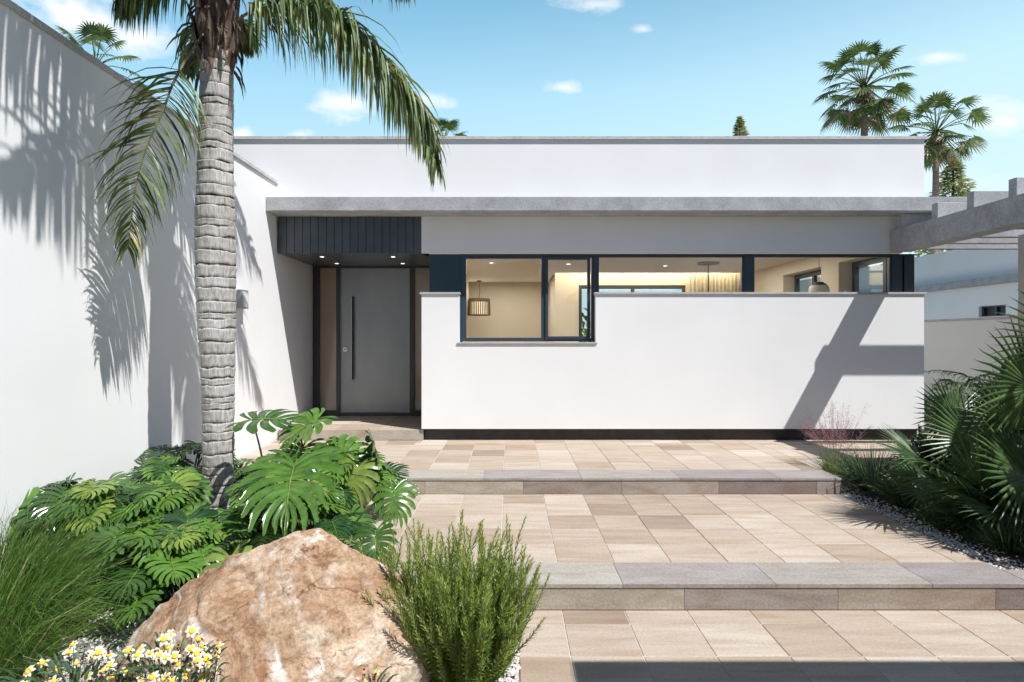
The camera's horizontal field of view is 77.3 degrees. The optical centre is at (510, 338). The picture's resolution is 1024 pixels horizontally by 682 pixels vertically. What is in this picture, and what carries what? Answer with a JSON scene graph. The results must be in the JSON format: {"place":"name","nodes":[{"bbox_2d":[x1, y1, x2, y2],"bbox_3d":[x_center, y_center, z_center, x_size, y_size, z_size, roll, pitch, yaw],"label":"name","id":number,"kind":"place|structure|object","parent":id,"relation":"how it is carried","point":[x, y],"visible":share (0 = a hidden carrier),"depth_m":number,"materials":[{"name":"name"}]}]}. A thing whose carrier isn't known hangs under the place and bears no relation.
{"place":"outdoors","nodes":[
{"label":"outdoors","id":0,"kind":"place"},
{"bbox_2d":[36,590,173,681],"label":"gravel","id":1,"kind":"structure","parent":0,"point":[112,637],"depth_m":3.66,"materials":[{"name":"white gravel"}]},
{"bbox_2d":[459,605,520,681],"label":"gravel","id":2,"kind":"structure","parent":0,"point":[515,671],"depth_m":3.29,"materials":[{"name":"white gravel"}]},
{"bbox_2d":[11,0,1023,335],"label":"sky","id":3,"kind":"structure","parent":0,"point":[495,67],"materials":[{"name":"blue"}]},
{"bbox_2d":[832,469,1023,569],"bbox_3d":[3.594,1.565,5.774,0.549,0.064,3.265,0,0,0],"label":"gravel","id":4,"kind":"structure","parent":0,"point":[896,516],"depth_m":5.21,"materials":[{"name":"stone"}]},
{"bbox_2d":[795,400,872,479],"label":"pink grass","id":5,"kind":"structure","parent":4,"relation":"on","point":[827,469],"depth_m":7.00,"materials":[{"name":"red"}]},
{"bbox_2d":[823,438,905,492],"bbox_3d":[3.695,1.293,6.549,1.077,0.537,1.057,0,0,0],"label":"spiky tuft","id":6,"kind":"object","parent":4,"relation":"on","point":[855,473],"visible":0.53,"depth_m":6.52,"materials":[{"name":"plant"}]},
{"bbox_2d":[857,459,943,508],"bbox_3d":[3.714,1.353,5.997,0.928,0.457,0.925,0,0,0],"label":"spiky tuft","id":7,"kind":"object","parent":4,"relation":"on","point":[892,497],"visible":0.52,"depth_m":5.98,"materials":[{"name":"green plant"}]},
{"bbox_2d":[889,424,956,478],"bbox_3d":[4.494,1.297,6.889,0.763,0.725,0.614,0,0,27],"label":"shrub","id":8,"kind":"object","parent":4,"relation":"on","point":[921,448],"visible":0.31,"depth_m":6.85,"materials":[{"name":"green plant"}]},
{"bbox_2d":[902,496,973,529],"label":"spiky tuft","id":9,"kind":"object","parent":4,"relation":"on","point":[933,520],"visible":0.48,"depth_m":5.34,"materials":[{"name":"green plant"}]},
{"bbox_2d":[867,394,1023,547],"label":"fan palm shrub","id":10,"kind":"object","parent":4,"relation":"on","point":[967,474],"visible":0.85,"depth_m":5.31,"materials":[{"name":"green plant"}]},
{"bbox_2d":[924,369,990,418],"bbox_3d":[8.344,1.099,10.579,2.889,1.208,2.932,0,0,0],"label":"feather palm shrub","id":11,"kind":"object","parent":4,"relation":"on","point":[956,382],"visible":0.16,"depth_m":11.02,"materials":[{"name":"green plant"}]},
{"bbox_2d":[924,373,996,423],"bbox_3d":[7.032,1.129,10.383,2.758,1.146,2.813,0,0,0],"label":"feather palm shrub","id":12,"kind":"object","parent":4,"relation":"on","point":[965,385],"visible":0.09,"depth_m":10.37,"materials":[{"name":"green plant"}]},
{"bbox_2d":[912,362,1023,488],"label":"fan palm shrub","id":13,"kind":"object","parent":4,"relation":"on","point":[947,400],"visible":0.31,"depth_m":6.61,"materials":[{"name":"green plant"}]},
{"bbox_2d":[926,479,1021,536],"bbox_3d":[3.846,1.379,5.083,0.750,0.564,0.832,0,0,-31],"label":"shrub","id":14,"kind":"object","parent":4,"relation":"on","point":[991,493],"visible":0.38,"depth_m":5.08,"materials":[{"name":"green plant"}]},
{"bbox_2d":[965,356,1009,415],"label":"shrub","id":15,"kind":"object","parent":4,"relation":"on","point":[995,383],"visible":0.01,"depth_m":9.70,"materials":[{"name":"green plant"}]},
{"bbox_2d":[954,289,1023,540],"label":"fan palm shrub","id":16,"kind":"object","parent":4,"relation":"on","point":[1007,413],"visible":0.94,"depth_m":4.93,"materials":[{"name":"green plant"}]},
{"bbox_2d":[959,511,1023,553],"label":"spiky tuft","id":17,"kind":"object","parent":4,"relation":"on","point":[995,540],"visible":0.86,"depth_m":4.72,"materials":[{"name":"green plant"}]},
{"bbox_2d":[972,389,1023,460],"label":"shrub","id":18,"kind":"object","parent":4,"relation":"on","point":[1020,430],"visible":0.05,"depth_m":6.95,"materials":[{"name":"green plant"}]},
{"bbox_3d":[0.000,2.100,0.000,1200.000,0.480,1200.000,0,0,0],"label":"ground","id":19,"kind":"structure","parent":0,"visible":0},
{"bbox_2d":[54,20,146,88],"bbox_3d":[-6.142,-1.456,9.506,1.386,6.392,1.419,0,0,0],"label":"fan palm","id":20,"kind":"object","parent":19,"relation":"on","point":[100,32],"visible":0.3,"depth_m":9.29,"materials":[{"name":"green plant"}]},
{"bbox_2d":[0,0,312,569],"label":"boundary wall","id":21,"kind":"structure","parent":19,"relation":"on","point":[99,366],"depth_m":5.02,"materials":[{"name":"paint"}]},
{"bbox_2d":[236,290,247,308],"bbox_3d":[-3.168,-0.460,7.540,0.102,0.220,0.180,0,0,0],"label":"wall lamp","id":22,"kind":"object","parent":21,"relation":"attached to","point":[242,299],"visible":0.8,"depth_m":7.46,"materials":[{"name":"grey metal"}]},
{"bbox_2d":[432,118,467,135],"bbox_3d":[-3.653,-5.083,33.935,3.442,13.646,3.616,0,0,22],"label":"fan palm","id":23,"kind":"object","parent":19,"relation":"on","point":[450,125],"visible":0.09,"depth_m":33.45,"materials":[{"name":"green plant"}]},
{"bbox_2d":[582,308,593,341],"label":"garden shrub","id":24,"kind":"object","parent":19,"relation":"on","point":[584,330],"visible":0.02,"depth_m":19.43,"materials":[{"name":"green plant"}]},
{"bbox_2d":[346,429,999,681],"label":"terrace base","id":25,"kind":"object","parent":19,"relation":"on","point":[809,461],"visible":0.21,"depth_m":5.76,"materials":[{"name":"stone"}]},
{"bbox_2d":[46,483,519,681],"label":"planting bed","id":26,"kind":"object","parent":25,"relation":"on","point":[172,587],"visible":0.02,"depth_m":3.94,"materials":[{"name":"soil"}]},
{"bbox_2d":[0,480,143,609],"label":"grass clump","id":27,"kind":"object","parent":26,"relation":"on","point":[33,533],"visible":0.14,"depth_m":3.94,"materials":[{"name":"green plant"}]},
{"bbox_2d":[3,471,142,563],"bbox_3d":[-2.915,1.257,4.311,1.219,0.616,0.750,0,0,0],"label":"monstera","id":28,"kind":"object","parent":26,"relation":"on","point":[101,490],"visible":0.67,"depth_m":4.23,"materials":[{"name":"green plant"}]},
{"bbox_2d":[0,638,146,681],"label":"flowering plant","id":29,"kind":"object","parent":26,"relation":"on","point":[43,665],"visible":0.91,"depth_m":2.66,"materials":[{"name":"white plant"}]},
{"bbox_2d":[0,533,148,681],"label":"grass clump","id":30,"kind":"object","parent":26,"relation":"on","point":[31,648],"visible":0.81,"depth_m":2.97,"materials":[{"name":"green plant"}]},
{"bbox_2d":[0,485,166,667],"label":"grass clump","id":31,"kind":"object","parent":26,"relation":"on","point":[66,581],"visible":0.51,"depth_m":3.44,"materials":[{"name":"green plant"}]},
{"bbox_2d":[93,632,137,681],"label":"grass tuft","id":32,"kind":"object","parent":26,"relation":"on","point":[117,657],"visible":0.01,"depth_m":3.12,"materials":[{"name":"green plant"}]},
{"bbox_2d":[36,469,249,546],"bbox_3d":[-2.490,1.233,4.583,1.596,0.532,1.068,0,0,-12],"label":"monstera","id":33,"kind":"object","parent":26,"relation":"on","point":[158,497],"visible":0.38,"depth_m":4.45,"materials":[{"name":"green plant"}]},
{"bbox_2d":[115,590,174,654],"bbox_3d":[-1.706,1.530,3.419,0.772,0.362,0.759,0,0,0],"label":"grass tuft","id":34,"kind":"object","parent":26,"relation":"on","point":[137,623],"visible":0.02,"depth_m":3.37,"materials":[{"name":"green plant"}]},
{"bbox_2d":[117,457,201,517],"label":"monstera","id":35,"kind":"object","parent":26,"relation":"on","point":[156,471],"visible":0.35,"depth_m":5.02,"materials":[{"name":"green plant"}]},
{"bbox_2d":[61,503,259,630],"bbox_3d":[-2.160,1.381,3.887,1.374,0.544,1.025,0,0,0],"label":"monstera","id":36,"kind":"object","parent":26,"relation":"on","point":[157,537],"visible":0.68,"depth_m":3.84,"materials":[{"name":"green plant"}]},
{"bbox_2d":[98,623,241,681],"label":"flowering plant","id":37,"kind":"object","parent":26,"relation":"on","point":[161,653],"visible":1,"depth_m":2.61,"materials":[{"name":"white plant"}]},
{"bbox_2d":[120,440,249,498],"bbox_3d":[-2.814,1.181,5.535,1.308,0.575,1.000,0,0,0],"label":"monstera","id":38,"kind":"object","parent":26,"relation":"on","point":[177,454],"visible":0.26,"depth_m":5.48,"materials":[{"name":"green plant"}]},
{"bbox_2d":[92,502,283,574],"bbox_3d":[-2.044,1.332,4.247,1.328,0.395,0.851,0,0,-10],"label":"monstera","id":39,"kind":"object","parent":26,"relation":"on","point":[189,511],"visible":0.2,"depth_m":4.19,"materials":[{"name":"green plant"}]},
{"bbox_2d":[75,0,449,508],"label":"feather palm","id":40,"kind":"object","parent":26,"relation":"on","point":[221,33],"visible":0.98,"depth_m":5.03,"materials":[{"name":"plant"}]},
{"bbox_2d":[234,442,296,485],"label":"monstera","id":41,"kind":"object","parent":26,"relation":"on","point":[239,470],"visible":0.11,"depth_m":5.70,"materials":[{"name":"green plant"}]},
{"bbox_2d":[99,528,432,681],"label":"boulder","id":42,"kind":"object","parent":26,"relation":"on","point":[296,606],"visible":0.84,"depth_m":3.02,"materials":[{"name":"brown stone"}]},
{"bbox_2d":[158,408,376,547],"bbox_3d":[-1.635,1.014,4.485,1.570,0.940,1.219,0,0,29],"label":"monstera","id":43,"kind":"object","parent":26,"relation":"on","point":[280,500],"visible":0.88,"depth_m":4.24,"materials":[{"name":"green plant"}]},
{"bbox_2d":[269,478,415,566],"bbox_3d":[-1.146,1.246,4.279,1.001,0.534,0.792,0,0,0],"label":"monstera","id":44,"kind":"object","parent":26,"relation":"on","point":[357,529],"visible":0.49,"depth_m":4.28,"materials":[{"name":"green plant"}]},
{"bbox_2d":[287,429,420,516],"bbox_3d":[-1.415,1.094,5.352,1.282,0.750,1.224,0,0,-44],"label":"monstera","id":45,"kind":"object","parent":26,"relation":"on","point":[361,467],"visible":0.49,"depth_m":5.08,"materials":[{"name":"green plant"}]},
{"bbox_2d":[353,664,401,681],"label":"flowering plant","id":46,"kind":"object","parent":26,"relation":"on","point":[375,672],"visible":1,"depth_m":2.52,"materials":[{"name":"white plant"}]},
{"bbox_2d":[358,524,423,579],"bbox_3d":[-0.767,1.384,3.651,0.507,0.594,0.465,0,0,0],"label":"rosemary bush","id":47,"kind":"object","parent":26,"relation":"on","point":[391,552],"visible":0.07,"depth_m":3.63,"materials":[{"name":"green plant"}]},
{"bbox_2d":[364,507,550,681],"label":"rosemary bush","id":48,"kind":"object","parent":26,"relation":"on","point":[477,635],"visible":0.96,"depth_m":3.09,"materials":[{"name":"green plant"}]},
{"bbox_2d":[279,416,422,429],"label":"entrance platform paving","id":49,"kind":"structure","parent":25,"relation":"on","point":[377,422],"depth_m":9.50,"materials":[{"name":"beige tile"}]},
{"bbox_2d":[279,430,423,439],"bbox_3d":[-2.200,1.333,8.845,1.998,0.143,0.026,0,0,0],"label":"entrance step riser","id":50,"kind":"object","parent":25,"relation":"attached to","point":[391,434],"visible":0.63,"depth_m":8.83,"materials":[{"name":"stone"}]},
{"bbox_2d":[233,136,966,439],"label":"modern house","id":51,"kind":"structure","parent":25,"relation":"on","point":[535,235],"depth_m":8.80,"materials":[{"name":"paint"}]},
{"bbox_2d":[341,268,409,411],"bbox_3d":[-2.205,0.029,10.428,1.130,2.347,0.124,0,0,0],"label":"front door","id":52,"kind":"structure","parent":51,"relation":"in","point":[375,302],"depth_m":10.44,"materials":[{"name":"metal"}]},
{"bbox_2d":[468,280,490,315],"bbox_3d":[-0.760,-0.983,15.599,0.563,0.850,0.563,0,0,0],"label":"pendant lamp","id":53,"kind":"object","parent":51,"relation":"hanging from","point":[479,307],"visible":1,"depth_m":15.40,"materials":[{"name":"beige fabric"}]},
{"bbox_2d":[463,255,544,340],"bbox_3d":[-0.091,-0.562,8.960,1.146,1.205,0.060,0,0,0],"label":"window","id":54,"kind":"structure","parent":51,"relation":"in","point":[465,257],"depth_m":8.93,"materials":[{"name":"grey"}]},
{"bbox_2d":[545,255,593,340],"bbox_3d":[0.827,-0.562,8.951,0.687,1.205,0.078,0,0,0],"label":"window","id":55,"kind":"structure","parent":51,"relation":"in","point":[547,257],"depth_m":8.91,"materials":[{"name":"grey"}]},
{"bbox_2d":[579,285,684,341],"bbox_3d":[2.725,0.037,14.350,2.390,2.451,0.060,0,0,0],"label":"patio door","id":56,"kind":"structure","parent":51,"relation":"in","point":[632,287],"depth_m":14.32,"materials":[{"name":"grey metal"}]},
{"bbox_2d":[597,255,743,291],"bbox_3d":[2.235,-0.868,8.960,2.052,0.595,0.060,0,0,0],"label":"window","id":57,"kind":"structure","parent":51,"relation":"in","point":[741,257],"depth_m":8.93,"materials":[{"name":"grey metal"}]},
{"bbox_2d":[697,261,718,291],"bbox_3d":[3.680,-0.934,11.900,0.400,0.948,0.400,0,0,0],"label":"pendant lamp","id":58,"kind":"object","parent":51,"relation":"hanging from","point":[708,263],"visible":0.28,"depth_m":11.87,"materials":[{"name":"grey metal"}]},
{"bbox_2d":[690,274,738,291],"bbox_3d":[4.483,-0.089,14.052,1.074,2.662,0.113,0,0,0],"label":"curtain","id":59,"kind":"object","parent":51,"relation":"hanging from","point":[720,282],"visible":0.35,"depth_m":14.05,"materials":[{"name":"fabric"}]},
{"bbox_2d":[794,270,820,291],"bbox_3d":[5.395,0.037,11.340,0.070,2.450,1.480,0,0,0],"label":"side window","id":60,"kind":"structure","parent":51,"relation":"in","point":[814,274],"depth_m":11.66,"materials":[{"name":"grey metal"}]},
{"bbox_2d":[808,282,829,291],"bbox_3d":[4.800,-1.035,9.950,0.300,0.750,0.300,0,0,0],"label":"dome lamp","id":61,"kind":"object","parent":51,"relation":"hanging from","point":[818,287],"visible":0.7,"depth_m":9.84,"materials":[{"name":"black metal"}]},
{"bbox_2d":[753,255,891,291],"bbox_3d":[4.350,-0.868,8.960,1.942,0.595,0.060,0,0,0],"label":"window","id":62,"kind":"structure","parent":51,"relation":"in","point":[889,257],"depth_m":8.93,"materials":[{"name":"grey"}]},
{"bbox_2d":[852,258,886,291],"bbox_3d":[5.395,0.037,9.585,0.070,2.450,0.910,0,0,0],"label":"side window","id":63,"kind":"structure","parent":51,"relation":"in","point":[855,265],"depth_m":9.71,"materials":[{"name":"grey metal"}]},
{"bbox_2d":[890,177,1023,352],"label":"pergola","id":64,"kind":"object","parent":51,"relation":"attached to","point":[985,220],"visible":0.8,"depth_m":7.88,"materials":[{"name":"concrete"}]},
{"bbox_2d":[377,480,841,493],"bbox_3d":[0.070,1.501,6.468,6.538,0.137,0.035,0,0,0],"label":"second step riser","id":65,"kind":"object","parent":25,"relation":"attached to","point":[630,487],"visible":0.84,"depth_m":6.45,"materials":[{"name":"stone"}]},
{"bbox_2d":[397,470,841,480],"bbox_3d":[0.070,1.419,6.651,6.538,0.026,0.415,0,0,0],"label":"second step tread","id":66,"kind":"object","parent":65,"relation":"on","point":[619,475],"visible":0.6,"depth_m":6.57,"materials":[{"name":"beige stone"}]},
{"bbox_2d":[234,405,985,469],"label":"terrace paving","id":67,"kind":"structure","parent":25,"relation":"on","point":[670,455],"depth_m":7.82,"materials":[{"name":"beige tile"}]},
{"bbox_2d":[340,494,980,562],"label":"terrace paving","id":68,"kind":"structure","parent":25,"relation":"on","point":[752,528],"depth_m":5.29,"materials":[{"name":"beige tile"}]},
{"bbox_2d":[473,588,1023,609],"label":"first step riser","id":69,"kind":"object","parent":25,"relation":"attached to","point":[781,598],"visible":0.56,"depth_m":4.10,"materials":[{"name":"stone"}]},
{"bbox_2d":[383,562,1023,587],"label":"first step tread","id":70,"kind":"object","parent":69,"relation":"on","point":[779,575],"visible":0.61,"depth_m":4.24,"materials":[{"name":"grey stone"}]},
{"bbox_2d":[518,610,1023,681],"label":"terrace paving","id":71,"kind":"structure","parent":25,"relation":"on","point":[930,646],"depth_m":3.62,"materials":[{"name":"beige tile"}]},
{"bbox_2d":[732,116,750,135],"bbox_3d":[12.852,-5.382,35.994,3.088,14.243,2.999,0,0,-35],"label":"conifer","id":72,"kind":"object","parent":19,"relation":"on","point":[740,123],"visible":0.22,"depth_m":35.88,"materials":[{"name":"green plant"}]},
{"bbox_2d":[812,39,917,268],"bbox_3d":[13.282,-4.698,24.063,3.590,12.883,3.755,0,0,21],"label":"fan palm","id":73,"kind":"object","parent":19,"relation":"on","point":[869,105],"visible":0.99,"depth_m":23.81,"materials":[{"name":"green plant"}]},
{"bbox_2d":[800,250,1017,319],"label":"neighbouring house","id":74,"kind":"structure","parent":19,"relation":"on","point":[954,284],"depth_m":17.06,"materials":[{"name":"paint"}]},
{"bbox_2d":[982,305,1005,316],"bbox_3d":[12.110,-0.685,15.950,0.060,0.270,0.900,0,0,0],"label":"window","id":75,"kind":"structure","parent":74,"relation":"in","point":[987,311],"depth_m":16.07,"materials":[{"name":"grey glass"}]},
{"bbox_2d":[886,90,992,253],"bbox_3d":[15.257,-3.581,22.882,3.320,10.662,3.276,0,0,0],"label":"fan palm","id":76,"kind":"object","parent":19,"relation":"on","point":[938,152],"visible":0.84,"depth_m":22.59,"materials":[{"name":"green plant"}]},
{"bbox_2d":[912,156,976,257],"bbox_3d":[17.766,-2.849,26.148,5.486,9.178,5.754,0,0,0],"label":"conifer","id":77,"kind":"object","parent":19,"relation":"on","point":[956,171],"visible":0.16,"depth_m":25.84,"materials":[{"name":"green plant"}]},
{"bbox_2d":[924,316,1017,405],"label":"boundary wall","id":78,"kind":"structure","parent":19,"relation":"on","point":[957,345],"depth_m":12.74,"materials":[{"name":"paint"}]}
]}

